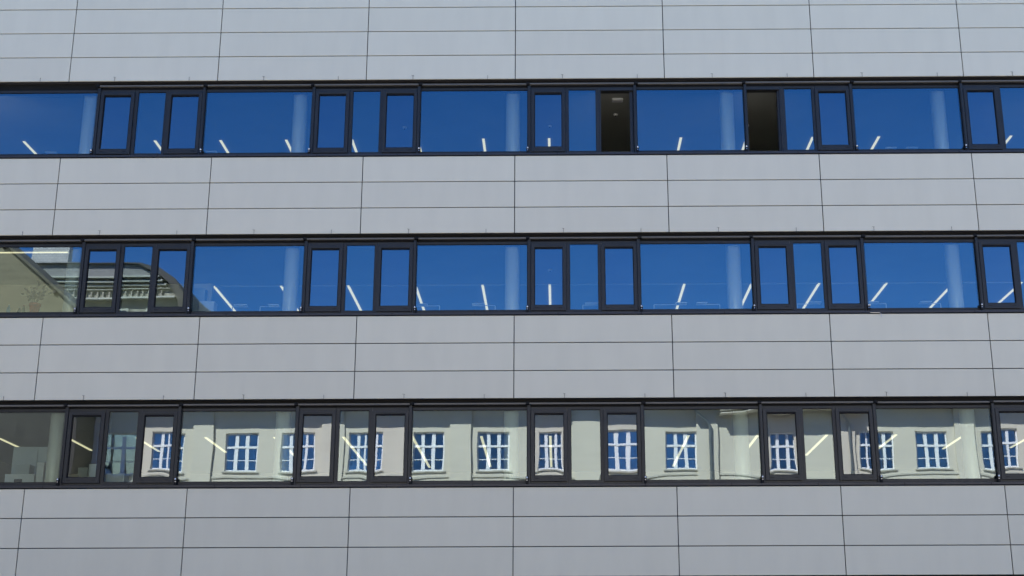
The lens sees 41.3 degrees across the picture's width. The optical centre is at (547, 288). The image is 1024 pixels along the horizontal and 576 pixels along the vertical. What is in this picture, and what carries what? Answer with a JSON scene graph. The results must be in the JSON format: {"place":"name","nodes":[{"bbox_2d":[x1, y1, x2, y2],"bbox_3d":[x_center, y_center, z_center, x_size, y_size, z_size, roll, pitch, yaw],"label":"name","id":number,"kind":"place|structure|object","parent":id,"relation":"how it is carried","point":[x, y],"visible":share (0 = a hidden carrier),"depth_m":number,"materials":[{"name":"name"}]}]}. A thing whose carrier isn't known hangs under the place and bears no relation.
{"place":"outdoors","nodes":[
{"label":"outdoors","id":0,"kind":"place"},
{"bbox_3d":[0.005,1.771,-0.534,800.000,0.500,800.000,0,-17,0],"label":"ground","id":1,"kind":"structure","parent":0,"visible":0},
{"bbox_2d":[0,0,1023,575],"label":"office building","id":2,"kind":"structure","parent":1,"relation":"on","point":[116,352],"depth_m":31.89,"materials":[{"name":"grey"}]},
{"bbox_2d":[0,438,19,446],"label":"ceiling light","id":3,"kind":"object","parent":2,"relation":"attached to","point":[8,442],"visible":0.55,"depth_m":34.98,"materials":[{"name":"grey plastic"}]},
{"bbox_2d":[23,141,37,153],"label":"ceiling light","id":4,"kind":"object","parent":2,"relation":"attached to","point":[29,147],"visible":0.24,"depth_m":36.43,"materials":[{"name":"grey plastic"}]},
{"bbox_2d":[0,409,65,485],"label":"window","id":5,"kind":"structure","parent":2,"relation":"in","point":[1,410],"depth_m":30.61,"materials":[{"name":"black metal"}]},
{"bbox_2d":[0,251,67,252],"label":"ceiling light","id":6,"kind":"object","parent":2,"relation":"attached to","point":[35,252],"visible":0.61,"depth_m":32.52,"materials":[{"name":"grey plastic"}]},
{"bbox_2d":[21,280,51,311],"bbox_3d":[-11.926,0.199,31.668,0.690,0.913,0.284,0,-17,0],"label":"potted plant","id":7,"kind":"object","parent":2,"relation":"on","point":[34,306],"visible":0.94,"depth_m":31.66,"materials":[{"name":"green plant"}]},
{"bbox_2d":[11,447,70,473],"bbox_3d":[-12.004,4.799,31.970,1.200,2.100,0.468,0,-17,0],"label":"tall cabinet","id":8,"kind":"object","parent":2,"relation":"on","point":[33,456],"visible":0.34,"depth_m":31.98,"materials":[{"name":"grey"}]},
{"bbox_2d":[0,244,81,314],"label":"window","id":9,"kind":"structure","parent":2,"relation":"in","point":[3,246],"depth_m":31.75,"materials":[{"name":"black metal"}]},
{"bbox_2d":[0,90,97,155],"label":"window","id":10,"kind":"structure","parent":2,"relation":"in","point":[82,92],"depth_m":32.89,"materials":[{"name":"black metal"}]},
{"bbox_2d":[72,439,91,450],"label":"ceiling light","id":11,"kind":"object","parent":2,"relation":"attached to","point":[80,444],"visible":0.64,"depth_m":35.31,"materials":[{"name":"grey"}]},
{"bbox_2d":[62,409,105,485],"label":"window","id":12,"kind":"structure","parent":2,"relation":"in","point":[66,481],"depth_m":30.31,"materials":[{"name":"black metal"}]},
{"bbox_2d":[79,244,121,313],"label":"window","id":13,"kind":"structure","parent":2,"relation":"in","point":[89,248],"depth_m":31.47,"materials":[{"name":"black metal"}]},
{"bbox_2d":[95,90,135,154],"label":"window","id":14,"kind":"structure","parent":2,"relation":"in","point":[105,94],"depth_m":32.62,"materials":[{"name":"black metal"}]},
{"bbox_2d":[99,409,141,485],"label":"window","id":15,"kind":"structure","parent":2,"relation":"in","point":[109,412],"depth_m":30.38,"materials":[{"name":"black metal"}]},
{"bbox_2d":[115,244,155,313],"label":"window","id":16,"kind":"structure","parent":2,"relation":"in","point":[124,247],"depth_m":31.54,"materials":[{"name":"black metal"}]},
{"bbox_2d":[135,437,159,451],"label":"ceiling light","id":17,"kind":"object","parent":2,"relation":"attached to","point":[151,446],"visible":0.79,"depth_m":35.49,"materials":[{"name":"grey plastic"}]},
{"bbox_2d":[130,90,169,154],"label":"window","id":18,"kind":"structure","parent":2,"relation":"in","point":[138,94],"depth_m":32.68,"materials":[{"name":"black metal"}]},
{"bbox_2d":[135,409,181,484],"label":"window","id":19,"kind":"structure","parent":2,"relation":"in","point":[145,413],"depth_m":30.31,"materials":[{"name":"black metal"}]},
{"bbox_2d":[150,243,194,313],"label":"window","id":20,"kind":"structure","parent":2,"relation":"in","point":[170,246],"depth_m":31.46,"materials":[{"name":"black metal"}]},
{"bbox_2d":[163,90,206,154],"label":"window","id":21,"kind":"structure","parent":2,"relation":"in","point":[172,93],"depth_m":32.58,"materials":[{"name":"black metal"}]},
{"bbox_2d":[204,437,227,452],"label":"ceiling light","id":22,"kind":"object","parent":2,"relation":"attached to","point":[215,444],"visible":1,"depth_m":35.34,"materials":[{"name":"grey"}]},
{"bbox_2d":[219,140,229,152],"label":"ceiling light","id":23,"kind":"object","parent":2,"relation":"attached to","point":[224,146],"visible":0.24,"depth_m":36.40,"materials":[{"name":"grey plastic"}]},
{"bbox_2d":[214,286,235,310],"bbox_3d":[-8.644,0.480,37.091,0.080,0.029,3.820,0,-17,0],"label":"ceiling light","id":24,"kind":"object","parent":2,"relation":"attached to","point":[222,296],"visible":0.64,"depth_m":36.27,"materials":[{"name":"grey"}]},
{"bbox_2d":[177,408,295,484],"bbox_3d":[-6.937,3.553,30.421,2.573,1.745,0.170,0,-17,0],"label":"window","id":25,"kind":"structure","parent":2,"relation":"in","point":[218,409],"depth_m":30.46,"materials":[{"name":"black metal"}]},
{"bbox_2d":[232,304,247,310],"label":"floor lamp","id":26,"kind":"object","parent":2,"relation":"on","point":[240,305],"visible":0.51,"depth_m":31.77,"materials":[{"name":"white plastic"}]},
{"bbox_2d":[190,243,304,313],"bbox_3d":[-6.947,-0.210,31.556,2.573,1.745,0.170,0,-17,0],"label":"window","id":27,"kind":"structure","parent":2,"relation":"in","point":[197,245],"depth_m":31.71,"materials":[{"name":"black metal"}]},
{"bbox_2d":[202,89,312,154],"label":"window","id":28,"kind":"structure","parent":2,"relation":"in","point":[251,91],"depth_m":32.85,"materials":[{"name":"black metal"}]},
{"bbox_2d":[259,304,279,310],"bbox_3d":[-6.569,0.997,31.612,0.590,1.285,0.240,0,-17,0],"label":"floor lamp","id":29,"kind":"object","parent":2,"relation":"on","point":[273,305],"visible":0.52,"depth_m":31.76,"materials":[{"name":"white plastic"}]},
{"bbox_2d":[296,408,336,484],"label":"window","id":30,"kind":"structure","parent":2,"relation":"in","point":[300,480],"depth_m":30.28,"materials":[{"name":"black metal"}]},
{"bbox_2d":[304,243,343,312],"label":"window","id":31,"kind":"structure","parent":2,"relation":"in","point":[312,247],"depth_m":31.42,"materials":[{"name":"black metal"}]},
{"bbox_2d":[312,89,349,153],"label":"window","id":32,"kind":"structure","parent":2,"relation":"in","point":[319,92],"depth_m":32.57,"materials":[{"name":"black metal"}]},
{"bbox_2d":[333,408,372,484],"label":"window","id":33,"kind":"structure","parent":2,"relation":"in","point":[338,411],"depth_m":30.33,"materials":[{"name":"black metal"}]},
{"bbox_2d":[342,436,366,465],"bbox_3d":[-5.139,4.374,36.425,0.080,0.029,4.390,0,-17,0],"label":"ceiling light","id":34,"kind":"object","parent":2,"relation":"attached to","point":[354,449],"visible":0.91,"depth_m":36.14,"materials":[{"name":"grey plastic"}]},
{"bbox_2d":[347,285,362,310],"bbox_3d":[-5.154,0.463,37.067,0.080,0.029,3.820,0,-17,0],"label":"ceiling light","id":35,"kind":"object","parent":2,"relation":"attached to","point":[355,299],"visible":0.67,"depth_m":36.37,"materials":[{"name":"grey"}]},
{"bbox_2d":[341,242,378,312],"bbox_3d":[-4.346,-0.223,31.535,0.816,1.745,0.175,0,-17,0],"label":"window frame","id":36,"kind":"structure","parent":2,"relation":"in","point":[345,248],"depth_m":31.49,"materials":[{"name":"black metal"}]},
{"bbox_2d":[347,89,383,153],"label":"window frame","id":37,"kind":"structure","parent":2,"relation":"in","point":[352,91],"depth_m":32.65,"materials":[{"name":"black metal"}]},
{"bbox_2d":[370,408,412,483],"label":"window","id":38,"kind":"structure","parent":2,"relation":"in","point":[376,412],"depth_m":30.28,"materials":[{"name":"black metal"}]},
{"bbox_2d":[376,242,416,312],"bbox_3d":[-3.491,-0.234,31.509,0.906,1.745,0.218,0,-17,0],"label":"window frame","id":39,"kind":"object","parent":2,"relation":"in","point":[409,246],"depth_m":31.42,"materials":[{"name":"black metal"}]},
{"bbox_2d":[381,88,420,153],"bbox_3d":[-3.502,-3.996,32.643,0.906,1.745,0.218,0,-17,0],"label":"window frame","id":40,"kind":"structure","parent":2,"relation":"in","point":[387,92],"depth_m":32.57,"materials":[{"name":"black metal"}]},
{"bbox_2d":[417,287,424,309],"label":"ceiling light","id":41,"kind":"object","parent":2,"relation":"attached to","point":[419,297],"visible":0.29,"depth_m":36.26,"materials":[{"name":"grey"}]},
{"bbox_2d":[413,436,430,467],"bbox_3d":[-3.393,4.423,36.605,0.080,0.029,4.790,0,-17,0],"label":"ceiling light","id":42,"kind":"object","parent":2,"relation":"attached to","point":[421,452],"visible":0.86,"depth_m":36.52,"materials":[{"name":"grey plastic"}]},
{"bbox_2d":[417,303,439,309],"bbox_3d":[-2.720,0.978,31.585,0.690,1.285,0.240,0,-17,0],"label":"floor lamp","id":43,"kind":"object","parent":2,"relation":"on","point":[422,305],"visible":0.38,"depth_m":31.75,"materials":[{"name":"white plastic"}]},
{"bbox_2d":[411,407,526,483],"bbox_3d":[-1.737,3.527,30.385,2.573,1.745,0.170,0,-17,0],"label":"window","id":44,"kind":"structure","parent":2,"relation":"in","point":[450,408],"depth_m":30.44,"materials":[{"name":"black metal"}]},
{"bbox_2d":[416,242,526,312],"bbox_3d":[-1.747,-0.235,31.519,2.573,1.745,0.170,0,-17,0],"label":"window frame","id":45,"kind":"structure","parent":2,"relation":"in","point":[419,244],"depth_m":31.68,"materials":[{"name":"black metal"}]},
{"bbox_2d":[420,88,527,152],"bbox_3d":[-1.758,-3.998,32.654,2.573,1.745,0.170,0,-17,0],"label":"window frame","id":46,"kind":"structure","parent":2,"relation":"in","point":[423,90],"depth_m":32.82,"materials":[{"name":"black metal"}]},
{"bbox_2d":[472,303,495,309],"bbox_3d":[-1.415,0.972,31.576,0.680,1.285,0.240,0,-17,0],"label":"floor lamp","id":47,"kind":"object","parent":2,"relation":"on","point":[478,304],"visible":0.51,"depth_m":31.71,"materials":[{"name":"white plastic"}]},
{"bbox_2d":[481,284,488,309],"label":"ceiling light","id":48,"kind":"object","parent":2,"relation":"attached to","point":[484,295],"visible":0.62,"depth_m":36.18,"materials":[{"name":"grey"}]},
{"bbox_2d":[480,436,490,466],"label":"ceiling light","id":49,"kind":"object","parent":2,"relation":"attached to","point":[485,450],"visible":1,"depth_m":36.20,"materials":[{"name":"grey plastic"}]},
{"bbox_2d":[530,241,565,311],"bbox_3d":[-0.006,-0.251,31.484,0.896,1.745,0.218,0,-17,0],"label":"window frame","id":50,"kind":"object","parent":2,"relation":"in","point":[558,244],"depth_m":31.39,"materials":[{"name":"black metal"}]},
{"bbox_2d":[531,87,564,152],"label":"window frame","id":51,"kind":"structure","parent":2,"relation":"in","point":[557,90],"depth_m":32.52,"materials":[{"name":"black metal"}]},
{"bbox_2d":[530,407,567,483],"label":"window","id":52,"kind":"structure","parent":2,"relation":"in","point":[534,479],"depth_m":30.23,"materials":[{"name":"black metal"}]},
{"bbox_2d":[548,284,551,304],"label":"ceiling light","id":53,"kind":"object","parent":2,"relation":"attached to","point":[549,295],"visible":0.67,"depth_m":36.09,"materials":[{"name":"grey plastic"}]},
{"bbox_2d":[549,435,552,466],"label":"ceiling light","id":54,"kind":"object","parent":2,"relation":"attached to","point":[550,450],"visible":1,"depth_m":36.22,"materials":[{"name":"grey plastic"}]},
{"bbox_2d":[565,87,599,152],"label":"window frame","id":55,"kind":"structure","parent":2,"relation":"in","point":[595,90],"depth_m":32.62,"materials":[{"name":"black metal"}]},
{"bbox_2d":[566,241,601,311],"bbox_3d":[0.854,-0.249,31.499,0.816,1.745,0.175,0,-17,0],"label":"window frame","id":56,"kind":"structure","parent":2,"relation":"in","point":[572,243],"depth_m":31.44,"materials":[{"name":"black metal"}]},
{"bbox_2d":[567,407,604,483],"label":"window","id":57,"kind":"structure","parent":2,"relation":"in","point":[569,409],"depth_m":30.28,"materials":[{"name":"black metal"}]},
{"bbox_2d":[582,303,597,308],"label":"floor lamp","id":58,"kind":"object","parent":2,"relation":"on","point":[591,304],"visible":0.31,"depth_m":31.72,"materials":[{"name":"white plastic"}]},
{"bbox_2d":[599,87,634,151],"bbox_3d":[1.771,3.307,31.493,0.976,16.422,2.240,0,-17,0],"label":"window","id":59,"kind":"structure","parent":2,"relation":"in","point":[602,90],"depth_m":32.70,"materials":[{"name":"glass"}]},
{"bbox_2d":[612,98,622,102],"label":"ceiling light","id":60,"kind":"object","parent":2,"relation":"attached to","point":[617,100],"visible":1,"depth_m":33.58,"materials":[{"name":"white plastic"}]},
{"bbox_2d":[601,241,637,311],"bbox_3d":[1.709,-0.259,31.472,0.906,1.745,0.218,0,-17,0],"label":"window frame","id":61,"kind":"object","parent":2,"relation":"in","point":[632,245],"depth_m":31.37,"materials":[{"name":"black metal"}]},
{"bbox_2d":[603,407,641,483],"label":"window","id":62,"kind":"structure","parent":2,"relation":"in","point":[609,479],"depth_m":30.23,"materials":[{"name":"black metal"}]},
{"bbox_2d":[653,302,686,306],"bbox_3d":[2.810,0.951,31.546,0.910,1.285,0.240,0,-17,0],"label":"floor lamp","id":63,"kind":"object","parent":2,"relation":"on","point":[680,303],"visible":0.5,"depth_m":31.71,"materials":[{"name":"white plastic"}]},
{"bbox_2d":[675,283,685,308],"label":"ceiling light","id":64,"kind":"object","parent":2,"relation":"attached to","point":[681,294],"visible":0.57,"depth_m":36.08,"materials":[{"name":"grey"}]},
{"bbox_2d":[672,435,689,466],"bbox_3d":[3.587,4.382,36.532,0.080,0.029,4.740,0,-17,0],"label":"ceiling light","id":65,"kind":"object","parent":2,"relation":"attached to","point":[680,450],"visible":1,"depth_m":36.37,"materials":[{"name":"grey plastic"}]},
{"bbox_2d":[636,87,745,151],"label":"window","id":66,"kind":"structure","parent":2,"relation":"in","point":[638,89],"depth_m":32.78,"materials":[{"name":"black metal"}]},
{"bbox_2d":[640,241,752,311],"bbox_3d":[3.452,-0.261,31.483,2.573,1.745,0.170,0,-17,0],"label":"window","id":67,"kind":"structure","parent":2,"relation":"in","point":[642,243],"depth_m":31.64,"materials":[{"name":"black metal"}]},
{"bbox_2d":[644,406,761,482],"bbox_3d":[3.463,3.502,30.349,2.573,1.745,0.170,0,-17,0],"label":"window","id":68,"kind":"structure","parent":2,"relation":"in","point":[683,407],"depth_m":30.46,"materials":[{"name":"black metal"}]},
{"bbox_2d":[696,302,719,307],"bbox_3d":[3.830,0.946,31.539,0.690,1.285,0.240,0,-17,0],"label":"floor lamp","id":69,"kind":"object","parent":2,"relation":"on","point":[701,303],"visible":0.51,"depth_m":31.70,"materials":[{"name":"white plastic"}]},
{"bbox_2d":[742,283,750,303],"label":"ceiling light","id":70,"kind":"object","parent":2,"relation":"attached to","point":[746,294],"visible":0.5,"depth_m":36.07,"materials":[{"name":"grey plastic"}]},
{"bbox_2d":[743,86,783,151],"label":"window","id":71,"kind":"structure","parent":2,"relation":"in","point":[749,89],"depth_m":32.74,"materials":[{"name":"black metal"}]},
{"bbox_2d":[750,240,792,310],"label":"window","id":72,"kind":"structure","parent":2,"relation":"in","point":[758,244],"depth_m":31.37,"materials":[{"name":"black metal"}]},
{"bbox_2d":[758,406,802,482],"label":"window","id":73,"kind":"structure","parent":2,"relation":"in","point":[770,478],"depth_m":30.20,"materials":[{"name":"black metal"}]},
{"bbox_2d":[780,86,817,150],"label":"window","id":74,"kind":"structure","parent":2,"relation":"in","point":[783,88],"depth_m":32.58,"materials":[{"name":"black metal"}]},
{"bbox_2d":[805,136,812,149],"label":"ceiling light","id":75,"kind":"object","parent":2,"relation":"attached to","point":[809,143],"visible":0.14,"depth_m":36.30,"materials":[{"name":"grey plastic"}]},
{"bbox_2d":[789,240,828,310],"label":"window","id":76,"kind":"structure","parent":2,"relation":"in","point":[792,242],"depth_m":31.42,"materials":[{"name":"black metal"}]},
{"bbox_2d":[797,301,821,307],"bbox_3d":[6.050,0.935,31.524,0.690,1.285,0.240,0,-17,0],"label":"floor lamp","id":77,"kind":"object","parent":2,"relation":"on","point":[814,302],"visible":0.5,"depth_m":31.67,"materials":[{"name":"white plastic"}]},
{"bbox_2d":[802,283,819,307],"bbox_3d":[7.061,0.403,36.981,0.080,0.029,3.820,0,-17,0],"label":"ceiling light","id":78,"kind":"object","parent":2,"relation":"attached to","point":[810,296],"visible":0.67,"depth_m":36.18,"materials":[{"name":"grey"}]},
{"bbox_2d":[805,434,827,455],"bbox_3d":[7.070,4.112,35.670,0.080,0.029,2.990,0,-17,0],"label":"ceiling light","id":79,"kind":"object","parent":2,"relation":"attached to","point":[816,444],"visible":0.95,"depth_m":35.52,"materials":[{"name":"grey"}]},
{"bbox_2d":[799,406,839,482],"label":"window","id":80,"kind":"structure","parent":2,"relation":"in","point":[832,408],"depth_m":30.26,"materials":[{"name":"black metal"}]},
{"bbox_2d":[814,86,852,150],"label":"window","id":81,"kind":"structure","parent":2,"relation":"in","point":[817,89],"depth_m":32.48,"materials":[{"name":"black metal"}]},
{"bbox_2d":[824,240,864,310],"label":"window","id":82,"kind":"structure","parent":2,"relation":"in","point":[828,244],"depth_m":31.34,"materials":[{"name":"black metal"}]},
{"bbox_2d":[835,406,877,482],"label":"window","id":83,"kind":"structure","parent":2,"relation":"in","point":[844,478],"depth_m":30.19,"materials":[{"name":"black metal"}]},
{"bbox_2d":[870,136,879,148],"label":"ceiling light","id":84,"kind":"object","parent":2,"relation":"attached to","point":[875,142],"visible":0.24,"depth_m":36.25,"materials":[{"name":"grey plastic"}]},
{"bbox_2d":[868,301,886,307],"bbox_3d":[7.760,0.926,31.512,0.590,1.285,0.240,0,-17,0],"label":"floor lamp","id":85,"kind":"object","parent":2,"relation":"on","point":[873,302],"visible":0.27,"depth_m":31.62,"materials":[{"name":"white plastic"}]},
{"bbox_2d":[870,282,887,304],"bbox_3d":[8.806,0.394,36.969,0.080,0.029,3.820,0,-17,0],"label":"ceiling light","id":86,"kind":"object","parent":2,"relation":"attached to","point":[879,291],"visible":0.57,"depth_m":35.90,"materials":[{"name":"grey plastic"}]},
{"bbox_2d":[879,434,897,448],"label":"ceiling light","id":87,"kind":"object","parent":2,"relation":"attached to","point":[887,440],"visible":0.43,"depth_m":35.03,"materials":[{"name":"grey plastic"}]},
{"bbox_2d":[852,85,963,150],"bbox_3d":[8.642,-4.049,32.581,2.573,1.745,0.170,0,-17,0],"label":"window","id":88,"kind":"structure","parent":2,"relation":"in","point":[924,87],"depth_m":32.74,"materials":[{"name":"black metal"}]},
{"bbox_2d":[863,239,979,310],"bbox_3d":[8.652,-0.286,31.447,2.573,1.745,0.170,0,-17,0],"label":"window","id":89,"kind":"structure","parent":2,"relation":"in","point":[866,242],"depth_m":31.61,"materials":[{"name":"black metal"}]},
{"bbox_2d":[918,301,940,307],"bbox_3d":[9.010,0.920,31.503,0.630,1.285,0.240,0,-17,0],"label":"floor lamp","id":90,"kind":"object","parent":2,"relation":"on","point":[925,302],"visible":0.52,"depth_m":31.65,"materials":[{"name":"blue plastic"}]},
{"bbox_2d":[876,405,996,481],"bbox_3d":[8.663,3.476,30.312,2.573,1.745,0.170,0,-17,0],"label":"window","id":91,"kind":"structure","parent":2,"relation":"in","point":[916,406],"depth_m":30.42,"materials":[{"name":"black metal"}]},
{"bbox_2d":[928,288,946,307],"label":"ceiling light","id":92,"kind":"object","parent":2,"relation":"attached to","point":[938,298],"visible":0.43,"depth_m":36.54,"materials":[{"name":"grey"}]},
{"bbox_2d":[941,436,960,448],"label":"ceiling light","id":93,"kind":"object","parent":2,"relation":"attached to","point":[951,443],"visible":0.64,"depth_m":35.38,"materials":[{"name":"grey plastic"}]},
{"bbox_2d":[959,85,1002,149],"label":"window","id":94,"kind":"structure","parent":2,"relation":"in","point":[966,88],"depth_m":32.47,"materials":[{"name":"black metal"}]},
{"bbox_2d":[974,239,1020,309],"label":"window","id":95,"kind":"structure","parent":2,"relation":"in","point":[982,243],"depth_m":31.33,"materials":[{"name":"black metal"}]},
{"bbox_2d":[990,405,1023,481],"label":"window","id":96,"kind":"structure","parent":2,"relation":"in","point":[1005,477],"depth_m":30.21,"materials":[{"name":"black metal"}]},
{"bbox_2d":[997,282,1022,302],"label":"ceiling light","id":97,"kind":"object","parent":2,"relation":"attached to","point":[1006,295],"visible":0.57,"depth_m":36.25,"materials":[{"name":"grey plastic"}]},
{"bbox_2d":[996,85,1023,149],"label":"window","id":98,"kind":"structure","parent":2,"relation":"in","point":[999,87],"depth_m":32.60,"materials":[{"name":"black metal"}]},
{"bbox_2d":[1013,239,1023,309],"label":"window","id":99,"kind":"structure","parent":2,"relation":"in","point":[1016,241],"depth_m":31.39,"materials":[{"name":"black metal"}]},
{"bbox_3d":[-8.112,1.127,31.811,0.760,1.160,0.468,0,-17,0],"label":"low cabinet","id":100,"kind":"object","parent":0,"visible":0},
{"bbox_2d":[198,301,217,310],"bbox_3d":[-8.009,0.449,32.029,0.382,0.258,0.312,0,-17,0],"label":"storage box","id":101,"kind":"object","parent":100,"relation":"on","point":[208,305],"visible":0.79,"depth_m":31.89,"materials":[{"name":"white plastic"}]},
{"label":"storage box","id":102,"kind":"object","parent":100,"relation":"on","visible":0},
{"bbox_2d":[193,288,207,304],"bbox_3d":[-8.245,0.208,32.114,0.352,0.405,0.232,0,-17,0],"label":"storage box","id":103,"kind":"object","parent":102,"relation":"on","point":[199,294],"visible":0.64,"depth_m":32.02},
{"bbox_3d":[-11.033,5.049,31.077,2.850,1.100,0.518,0,-17,0],"label":"low cabinet","id":104,"kind":"object","parent":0,"visible":0},
{"bbox_2d":[5,474,35,481],"bbox_3d":[-12.086,4.404,31.232,0.682,0.228,0.362,0,-17,0],"label":"storage box","id":105,"kind":"object","parent":104,"relation":"on","point":[20,477],"visible":0.63,"depth_m":31.07,"materials":[{"name":"white plastic"}]},
{"bbox_2d":[16,464,34,473],"bbox_3d":[-12.046,4.184,31.303,0.322,0.228,0.312,0,-17,0],"label":"storage box","id":106,"kind":"object","parent":105,"relation":"on","point":[24,468],"visible":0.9,"depth_m":31.17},
{"bbox_2d":[36,463,45,481],"bbox_3d":[-11.641,4.274,31.273,0.172,0.498,0.312,0,-17,0],"label":"storage box","id":107,"kind":"object","parent":104,"relation":"on","point":[40,472],"visible":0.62,"depth_m":31.14,"materials":[{"name":"white plastic"}]},
{"bbox_2d":[78,468,88,476],"bbox_3d":[-10.651,4.326,31.249,0.232,0.378,0.312,0,-17,0],"label":"storage box","id":108,"kind":"object","parent":104,"relation":"on","point":[83,472],"visible":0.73,"depth_m":31.13,"materials":[{"name":"grey"}]},
{"bbox_2d":[88,464,95,476],"bbox_3d":[-10.366,4.286,31.258,0.322,0.458,0.312,0,-17,0],"label":"storage box","id":109,"kind":"object","parent":104,"relation":"on","point":[92,470],"visible":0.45,"depth_m":31.14,"materials":[{"name":"white plastic"}]},
{"bbox_2d":[107,473,128,481],"bbox_3d":[-9.886,4.389,31.223,0.402,0.238,0.312,0,-17,0],"label":"storage box","id":110,"kind":"object","parent":104,"relation":"on","point":[119,477],"visible":0.78,"depth_m":31.09,"materials":[{"name":"white plastic"}]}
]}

